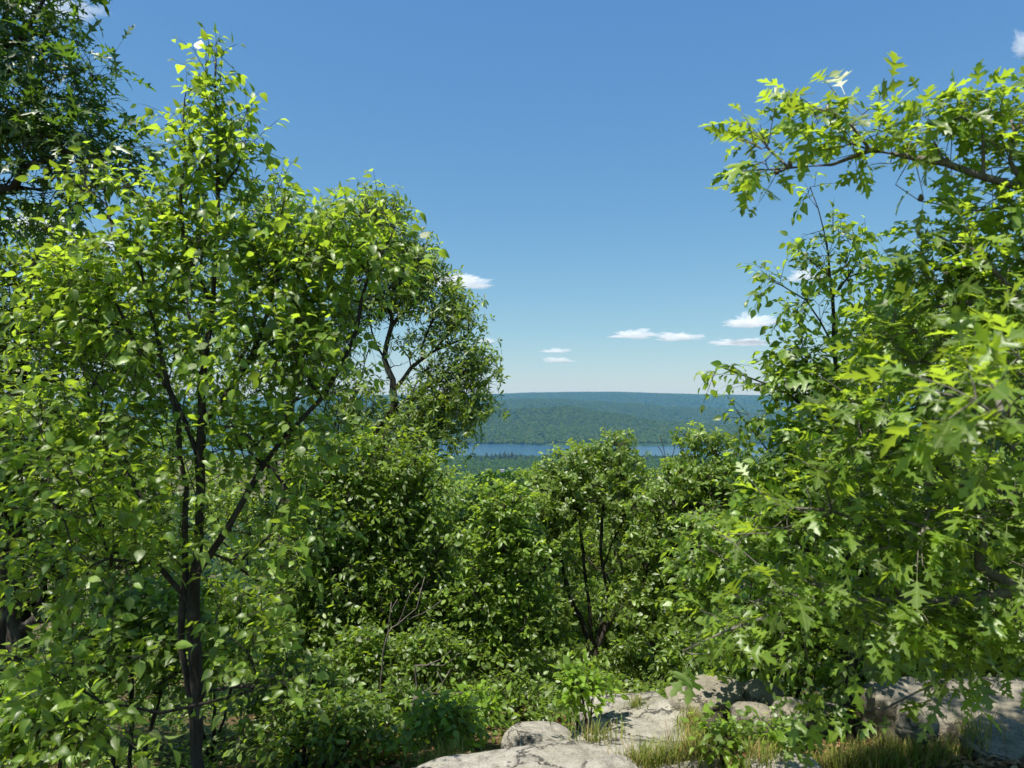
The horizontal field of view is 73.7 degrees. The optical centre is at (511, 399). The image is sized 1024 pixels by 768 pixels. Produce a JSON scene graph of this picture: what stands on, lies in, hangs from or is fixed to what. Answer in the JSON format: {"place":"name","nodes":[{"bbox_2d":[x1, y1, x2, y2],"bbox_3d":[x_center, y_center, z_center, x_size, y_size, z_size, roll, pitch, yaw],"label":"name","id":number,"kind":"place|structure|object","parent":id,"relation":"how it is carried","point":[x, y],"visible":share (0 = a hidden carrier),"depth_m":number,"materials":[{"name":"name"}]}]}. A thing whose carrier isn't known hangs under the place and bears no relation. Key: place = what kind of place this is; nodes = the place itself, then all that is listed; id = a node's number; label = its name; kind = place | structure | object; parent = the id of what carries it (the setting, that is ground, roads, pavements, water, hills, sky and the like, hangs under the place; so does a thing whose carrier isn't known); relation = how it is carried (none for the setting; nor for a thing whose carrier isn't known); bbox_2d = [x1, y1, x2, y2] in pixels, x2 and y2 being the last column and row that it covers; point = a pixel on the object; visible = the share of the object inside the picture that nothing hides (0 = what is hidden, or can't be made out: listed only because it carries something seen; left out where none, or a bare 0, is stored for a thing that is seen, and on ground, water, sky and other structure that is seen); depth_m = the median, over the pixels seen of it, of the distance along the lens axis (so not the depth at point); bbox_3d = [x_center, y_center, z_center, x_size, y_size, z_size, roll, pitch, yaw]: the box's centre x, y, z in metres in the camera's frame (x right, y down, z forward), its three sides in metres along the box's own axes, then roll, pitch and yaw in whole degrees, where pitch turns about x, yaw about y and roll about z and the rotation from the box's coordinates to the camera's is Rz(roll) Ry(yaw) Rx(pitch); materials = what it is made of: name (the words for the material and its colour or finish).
{"place":"outdoors","nodes":[
{"label":"outdoors","id":0,"kind":"place"},
{"bbox_2d":[0,0,1023,397],"label":"sky","id":1,"kind":"structure","parent":0,"point":[557,153],"materials":[{"name":"blue"}]},
{"bbox_2d":[29,444,996,457],"bbox_3d":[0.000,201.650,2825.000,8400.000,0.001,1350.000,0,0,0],"label":"lake","id":2,"kind":"structure","parent":0,"point":[497,449],"depth_m":2781.90,"materials":[{"name":"blue liquid"}]},
{"bbox_2d":[3,457,1023,767],"bbox_3d":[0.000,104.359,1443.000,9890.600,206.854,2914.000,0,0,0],"label":"ground","id":3,"kind":"structure","parent":0,"point":[361,757],"depth_m":5.61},
{"bbox_2d":[0,652,131,767],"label":"shrub","id":4,"kind":"object","parent":3,"relation":"on","point":[10,740],"visible":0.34,"depth_m":3.50,"materials":[{"name":"green plant"}]},
{"bbox_2d":[0,194,172,700],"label":"woodland tree","id":5,"kind":"object","parent":3,"relation":"on","point":[14,283],"visible":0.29,"depth_m":6.41,"materials":[{"name":"green plant"}]},
{"bbox_2d":[22,405,167,640],"bbox_3d":[-7.332,2.231,11.002,3.625,4.568,2.112,0,0,0],"label":"woodland tree","id":6,"kind":"object","parent":3,"relation":"on","point":[27,526],"visible":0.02,"depth_m":10.98,"materials":[{"name":"green plant"}]},
{"bbox_2d":[0,0,203,269],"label":"oak tree","id":7,"kind":"object","parent":3,"relation":"on","point":[21,128],"visible":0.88,"depth_m":3.57,"materials":[{"name":"green plant"}]},
{"bbox_2d":[0,357,220,763],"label":"woodland tree","id":8,"kind":"object","parent":3,"relation":"on","point":[13,620],"visible":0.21,"depth_m":5.12,"materials":[{"name":"green plant"}]},
{"bbox_2d":[0,556,248,767],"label":"shrub","id":9,"kind":"object","parent":3,"relation":"on","point":[154,630],"visible":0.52,"depth_m":4.09,"materials":[{"name":"green plant"}]},
{"bbox_2d":[91,406,245,574],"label":"woodland tree","id":10,"kind":"object","parent":3,"relation":"on","point":[168,438],"visible":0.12,"depth_m":12.87,"materials":[{"name":"green plant"}]},
{"bbox_2d":[134,562,299,758],"bbox_3d":[-2.440,2.142,5.499,1.568,1.618,0.784,0,0,0],"label":"shrub","id":11,"kind":"object","parent":3,"relation":"on","point":[228,619],"visible":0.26,"depth_m":5.42,"materials":[{"name":"green plant"}]},
{"bbox_2d":[0,21,449,767],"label":"birch sapling","id":12,"kind":"object","parent":3,"relation":"on","point":[260,255],"visible":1,"depth_m":2.98,"materials":[{"name":"green plant"}]},
{"bbox_2d":[178,422,336,674],"bbox_3d":[-4.266,2.570,12.029,3.057,4.752,1.929,0,0,0],"label":"woodland tree","id":13,"kind":"object","parent":3,"relation":"on","point":[252,505],"visible":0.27,"depth_m":11.82,"materials":[{"name":"green plant"}]},
{"bbox_2d":[60,176,511,673],"bbox_3d":[-2.390,0.502,7.225,4.773,5.724,1.342,0,0,0],"label":"oak tree","id":14,"kind":"object","parent":3,"relation":"on","point":[435,402],"visible":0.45,"depth_m":7.09,"materials":[{"name":"green plant"}]},
{"bbox_2d":[214,636,369,767],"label":"shrub","id":15,"kind":"object","parent":3,"relation":"on","point":[328,682],"visible":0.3,"depth_m":4.56,"materials":[{"name":"green plant"}]},
{"bbox_2d":[222,672,423,767],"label":"shrub","id":16,"kind":"object","parent":3,"relation":"on","point":[346,719],"visible":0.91,"depth_m":4.12,"materials":[{"name":"green plant"}]},
{"bbox_2d":[292,433,425,604],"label":"woodland tree","id":17,"kind":"object","parent":3,"relation":"on","point":[347,535],"visible":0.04,"depth_m":12.93,"materials":[{"name":"green plant"}]},
{"bbox_2d":[244,414,478,701],"bbox_3d":[-1.368,1.613,6.428,2.295,2.961,1.199,0,0,0],"label":"woodland tree","id":18,"kind":"object","parent":3,"relation":"on","point":[338,489],"visible":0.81,"depth_m":6.22,"materials":[{"name":"green plant"}]},
{"bbox_2d":[301,616,435,692],"bbox_3d":[-1.133,2.232,5.414,1.064,1.051,0.605,0,0,0],"label":"shrub","id":19,"kind":"object","parent":3,"relation":"on","point":[362,662],"visible":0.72,"depth_m":5.33,"materials":[{"name":"green plant"}]},
{"bbox_2d":[346,669,446,758],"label":"shrub","id":20,"kind":"object","parent":3,"relation":"on","point":[387,693],"visible":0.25,"depth_m":4.46,"materials":[{"name":"green plant"}]},
{"bbox_2d":[377,576,441,747],"bbox_3d":[-0.708,1.852,4.727,0.448,1.244,0.080,0,0,-2],"label":"dead branch","id":21,"kind":"object","parent":3,"relation":"on","point":[399,622],"visible":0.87,"depth_m":4.70,"materials":[{"name":"brown wood"}]},
{"bbox_2d":[361,446,460,509],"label":"woodland tree","id":22,"kind":"object","parent":3,"relation":"on","point":[430,477],"visible":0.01,"depth_m":15.04,"materials":[{"name":"green plant"}]},
{"bbox_2d":[2,655,864,767],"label":"undergrowth","id":23,"kind":"object","parent":3,"relation":"on","point":[637,686],"visible":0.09,"depth_m":5.50,"materials":[{"name":"green plant"}]},
{"bbox_2d":[375,611,491,703],"bbox_3d":[-0.691,2.246,5.614,1.060,0.983,0.634,0,0,0],"label":"shrub","id":24,"kind":"object","parent":3,"relation":"on","point":[437,646],"visible":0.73,"depth_m":5.53,"materials":[{"name":"green plant"}]},
{"bbox_2d":[414,650,460,685],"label":"dead branch","id":25,"kind":"object","parent":3,"relation":"on","point":[429,664],"visible":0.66,"depth_m":5.00,"materials":[{"name":"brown wood"}]},
{"bbox_2d":[385,688,491,763],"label":"shrub","id":26,"kind":"object","parent":3,"relation":"on","point":[428,720],"visible":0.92,"depth_m":3.85,"materials":[{"name":"green plant"}]},
{"bbox_2d":[401,459,477,561],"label":"woodland tree","id":27,"kind":"object","parent":3,"relation":"on","point":[453,481],"visible":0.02,"depth_m":11.96,"materials":[{"name":"green plant"}]},
{"bbox_2d":[408,670,473,751],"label":"dead branch","id":28,"kind":"object","parent":3,"relation":"on","point":[416,697],"visible":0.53,"depth_m":4.39,"materials":[{"name":"brown wood"}]},
{"bbox_2d":[438,468,490,559],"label":"woodland tree","id":29,"kind":"object","parent":3,"relation":"on","point":[462,495],"depth_m":10.47,"materials":[{"name":"green plant"}]},
{"bbox_2d":[415,565,517,694],"bbox_3d":[-0.493,2.351,6.816,1.173,1.340,0.671,0,0,0],"label":"shrub","id":30,"kind":"object","parent":3,"relation":"on","point":[478,615],"visible":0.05,"depth_m":6.71,"materials":[{"name":"green plant"}]},
{"bbox_2d":[426,678,520,750],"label":"shrub","id":31,"kind":"object","parent":3,"relation":"on","point":[487,703],"visible":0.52,"depth_m":4.26,"materials":[{"name":"green plant"}]},
{"bbox_2d":[411,462,550,679],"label":"woodland tree","id":32,"kind":"object","parent":3,"relation":"on","point":[449,504],"visible":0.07,"depth_m":8.67,"materials":[{"name":"green plant"}]},
{"bbox_2d":[429,472,567,698],"bbox_3d":[-0.094,1.726,6.231,1.192,2.182,0.876,0,0,24],"label":"woodland tree","id":33,"kind":"object","parent":3,"relation":"on","point":[517,540],"visible":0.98,"depth_m":6.10,"materials":[{"name":"green plant"}]},
{"bbox_2d":[439,638,558,697],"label":"shrub","id":34,"kind":"object","parent":3,"relation":"on","point":[530,672],"visible":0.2,"depth_m":6.35,"materials":[{"name":"green plant"}]},
{"bbox_2d":[439,659,560,722],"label":"shrub","id":35,"kind":"object","parent":3,"relation":"on","point":[521,687],"visible":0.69,"depth_m":5.18,"materials":[{"name":"green plant"}]},
{"bbox_2d":[464,466,585,585],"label":"woodland tree","id":36,"kind":"object","parent":3,"relation":"on","point":[571,531],"visible":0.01,"depth_m":9.56,"materials":[{"name":"green plant"}]},
{"bbox_2d":[475,609,593,683],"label":"woodland tree","id":37,"kind":"object","parent":3,"relation":"on","point":[581,639],"visible":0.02,"depth_m":8.56,"materials":[{"name":"green plant"}]},
{"bbox_2d":[501,721,571,748],"bbox_3d":[0.158,2.164,4.144,0.468,0.345,0.391,4,-3,-5],"label":"boulder","id":38,"kind":"object","parent":3,"relation":"on","point":[523,733],"visible":0.44,"depth_m":4.11,"materials":[{"name":"stone"}]},
{"bbox_2d":[168,455,922,665],"bbox_3d":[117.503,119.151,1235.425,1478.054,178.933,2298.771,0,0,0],"label":"shore forest","id":39,"kind":"object","parent":3,"relation":"on","point":[495,464],"visible":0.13,"depth_m":1639.88,"materials":[{"name":"green plant"}]},
{"bbox_2d":[514,636,602,694],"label":"shrub","id":40,"kind":"object","parent":3,"relation":"on","point":[551,654],"visible":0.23,"depth_m":7.00,"materials":[{"name":"green plant"}]},
{"bbox_2d":[448,426,675,682],"bbox_3d":[0.614,1.885,8.412,3.290,3.146,2.081,0,0,-22],"label":"scrub oak","id":41,"kind":"object","parent":3,"relation":"on","point":[568,505],"visible":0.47,"depth_m":8.01,"materials":[{"name":"green plant"}]},
{"bbox_2d":[541,471,589,589],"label":"woodland tree","id":42,"kind":"object","parent":3,"relation":"on","point":[572,540],"depth_m":11.79,"materials":[{"name":"green plant"}]},
{"bbox_2d":[415,737,722,767],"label":"rock slab","id":43,"kind":"object","parent":3,"relation":"on","point":[570,753],"visible":0.64,"depth_m":3.32,"materials":[{"name":"stone"}]},
{"bbox_2d":[550,472,600,654],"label":"woodland tree","id":44,"kind":"object","parent":3,"relation":"on","point":[583,538],"visible":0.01,"depth_m":17.86,"materials":[{"name":"green plant"}]},
{"bbox_2d":[538,650,629,730],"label":"seedling","id":45,"kind":"object","parent":3,"relation":"on","point":[579,681],"visible":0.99,"depth_m":3.87,"materials":[{"name":"green plant"}]},
{"bbox_2d":[552,514,629,639],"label":"woodland tree","id":46,"kind":"object","parent":3,"relation":"on","point":[576,572],"visible":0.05,"depth_m":11.87,"materials":[{"name":"green plant"}]},
{"bbox_2d":[176,697,1023,767],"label":"leaf litter","id":47,"kind":"object","parent":3,"relation":"on","point":[1005,762],"visible":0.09,"depth_m":3.81,"materials":[{"name":"brown plant"}]},
{"bbox_2d":[580,754,637,767],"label":"boulder","id":48,"kind":"object","parent":3,"relation":"on","point":[613,761],"visible":0.98,"depth_m":3.12,"materials":[{"name":"stone"}]},
{"bbox_2d":[560,567,664,676],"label":"woodland tree","id":49,"kind":"object","parent":3,"relation":"on","point":[612,633],"visible":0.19,"depth_m":10.32,"materials":[{"name":"green plant"}]},
{"bbox_2d":[574,691,659,727],"bbox_3d":[0.770,2.227,4.524,0.695,0.421,0.628,-2,0,14],"label":"rock slab","id":50,"kind":"object","parent":3,"relation":"on","point":[618,701],"visible":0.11,"depth_m":4.62,"materials":[{"name":"stone"}]},
{"bbox_2d":[587,633,670,685],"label":"shrub","id":51,"kind":"object","parent":3,"relation":"on","point":[627,656],"visible":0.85,"depth_m":7.35,"materials":[{"name":"green plant"}]},
{"bbox_2d":[593,576,664,677],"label":"woodland tree","id":52,"kind":"object","parent":3,"relation":"on","point":[632,632],"visible":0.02,"depth_m":10.75,"materials":[{"name":"green plant"}]},
{"bbox_2d":[568,696,690,740],"bbox_3d":[0.722,2.055,3.806,0.800,0.442,0.780,-3,3,-14],"label":"rock slab","id":53,"kind":"object","parent":3,"relation":"on","point":[644,720],"visible":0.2,"depth_m":3.94,"materials":[{"name":"stone"}]},
{"bbox_2d":[668,698,683,710],"bbox_3d":[0.970,1.851,4.051,0.063,0.134,0.132,0,0,-20],"label":"boulder","id":54,"kind":"object","parent":53,"relation":"on","point":[673,702],"visible":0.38,"depth_m":4.03,"materials":[{"name":"stone"}]},
{"bbox_2d":[665,674,744,727],"bbox_3d":[1.219,1.827,4.168,0.551,0.227,0.328,-8,4,-6],"label":"boulder","id":55,"kind":"object","parent":53,"relation":"on","point":[732,692],"visible":0.41,"depth_m":4.08,"materials":[{"name":"stone"}]},
{"bbox_2d":[658,436,674,667],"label":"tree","id":56,"kind":"object","parent":3,"relation":"on","point":[665,460],"visible":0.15,"depth_m":9.00,"materials":[{"name":"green plant"}]},
{"bbox_2d":[601,420,757,694],"bbox_3d":[1.812,1.627,6.884,1.810,2.845,1.018,0,0,0],"label":"scrub oak","id":57,"kind":"object","parent":3,"relation":"on","point":[691,479],"visible":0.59,"depth_m":6.78,"materials":[{"name":"green plant"}]},
{"bbox_2d":[623,583,746,676],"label":"woodland tree","id":58,"kind":"object","parent":3,"relation":"on","point":[660,648],"depth_m":9.95,"materials":[{"name":"green plant"}]},
{"bbox_2d":[398,681,1023,767],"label":"grass","id":59,"kind":"structure","parent":3,"relation":"on","point":[883,754],"depth_m":3.30,"materials":[{"name":"green plant"}]},
{"bbox_2d":[895,704,939,744],"bbox_3d":[2.004,1.610,3.399,0.195,0.175,0.176,0,0,-10],"label":"boulder","id":60,"kind":"object","parent":59,"relation":"on","point":[905,726],"visible":0.69,"depth_m":3.35,"materials":[{"name":"stone"}]},
{"bbox_2d":[643,611,782,685],"bbox_3d":[1.790,2.269,6.005,1.072,0.996,0.809,0,0,31],"label":"shrub","id":61,"kind":"object","parent":3,"relation":"on","point":[670,653],"visible":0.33,"depth_m":5.97,"materials":[{"name":"green plant"}]},
{"bbox_2d":[679,698,771,767],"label":"shrub","id":62,"kind":"object","parent":3,"relation":"on","point":[719,733],"visible":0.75,"depth_m":3.22,"materials":[{"name":"green plant"}]},
{"bbox_2d":[730,701,773,736],"bbox_3d":[1.290,1.714,3.653,0.228,0.160,0.186,0,0,8],"label":"boulder","id":63,"kind":"object","parent":3,"relation":"on","point":[760,708],"visible":0.37,"depth_m":3.64,"materials":[{"name":"stone"}]},
{"bbox_2d":[744,678,783,706],"bbox_3d":[1.478,1.805,4.052,0.249,0.242,0.272,0,0,-30],"label":"boulder","id":64,"kind":"object","parent":3,"relation":"on","point":[756,690],"visible":0.27,"depth_m":4.00,"materials":[{"name":"stone"}]},
{"bbox_2d":[713,610,837,709],"bbox_3d":[1.958,1.916,4.895,1.028,0.933,0.642,0,0,0],"label":"shrub","id":65,"kind":"object","parent":3,"relation":"on","point":[815,664],"visible":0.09,"depth_m":4.79,"materials":[{"name":"green plant"}]},
{"bbox_2d":[727,692,826,754],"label":"shrub","id":66,"kind":"object","parent":3,"relation":"on","point":[776,732],"visible":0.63,"depth_m":3.19,"materials":[{"name":"green plant"}]},
{"bbox_2d":[745,752,820,767],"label":"rock slab","id":67,"kind":"object","parent":3,"relation":"on","point":[791,763],"visible":0.51,"depth_m":3.01,"materials":[{"name":"stone"}]},
{"bbox_2d":[772,697,808,735],"bbox_3d":[1.467,1.674,3.605,0.179,0.186,0.195,0,0,-15],"label":"boulder","id":68,"kind":"object","parent":3,"relation":"on","point":[786,706],"visible":0.27,"depth_m":3.56,"materials":[{"name":"stone"}]},
{"bbox_2d":[647,171,958,741],"bbox_3d":[1.571,0.360,4.009,1.721,3.300,1.200,0,0,41],"label":"birch sapling","id":69,"kind":"object","parent":3,"relation":"on","point":[742,567],"visible":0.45,"depth_m":3.87,"materials":[{"name":"green plant"}]},
{"bbox_2d":[669,51,1023,767],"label":"oak tree","id":70,"kind":"object","parent":3,"relation":"on","point":[993,361],"visible":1,"depth_m":2.45,"materials":[{"name":"green plant"}]},
{"bbox_2d":[715,437,1023,676],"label":"woodland tree","id":71,"kind":"object","parent":3,"relation":"on","point":[1018,560],"visible":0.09,"depth_m":5.27,"materials":[{"name":"green plant"}]},
{"bbox_2d":[801,626,974,698],"bbox_3d":[2.583,1.871,4.593,1.192,0.773,0.610,0,0,0],"label":"shrub","id":72,"kind":"object","parent":3,"relation":"on","point":[824,676],"visible":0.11,"depth_m":4.53,"materials":[{"name":"green plant"}]},
{"bbox_2d":[772,247,1023,640],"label":"woodland tree","id":73,"kind":"object","parent":3,"relation":"on","point":[944,309],"visible":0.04,"depth_m":5.93,"materials":[{"name":"green plant"}]},
{"bbox_2d":[858,676,1023,747],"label":"rock slab","id":74,"kind":"object","parent":3,"relation":"on","point":[905,686],"visible":0.36,"depth_m":3.71,"materials":[{"name":"stone"}]},
{"bbox_2d":[875,429,1022,576],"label":"woodland tree","id":75,"kind":"object","parent":3,"relation":"on","point":[986,495],"depth_m":11.90,"materials":[{"name":"green plant"}]},
{"bbox_2d":[931,608,1023,678],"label":"shrub","id":76,"kind":"object","parent":3,"relation":"on","point":[990,673],"visible":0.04,"depth_m":4.47,"materials":[{"name":"green plant"}]},
{"bbox_2d":[959,713,1023,761],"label":"rock slab","id":77,"kind":"object","parent":3,"relation":"on","point":[1011,747],"visible":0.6,"depth_m":3.27,"materials":[{"name":"stone"}]},
{"bbox_2d":[24,397,1022,445],"bbox_3d":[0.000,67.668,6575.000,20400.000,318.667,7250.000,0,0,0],"label":"hills","id":78,"kind":"structure","parent":0,"point":[297,404],"depth_m":3895.60,"materials":[{"name":"green plant"}]},
{"bbox_2d":[306,391,888,444],"bbox_3d":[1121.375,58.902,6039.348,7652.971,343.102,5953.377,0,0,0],"label":"hillside forest","id":79,"kind":"object","parent":78,"relation":"on","point":[561,417],"visible":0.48,"depth_m":3881.11,"materials":[{"name":"green plant"}]},
{"bbox_2d":[728,450,785,618],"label":"woodland tree","id":80,"kind":"object","parent":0,"point":[756,469],"visible":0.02,"depth_m":13.96,"materials":[{"name":"green plant"}]}
]}

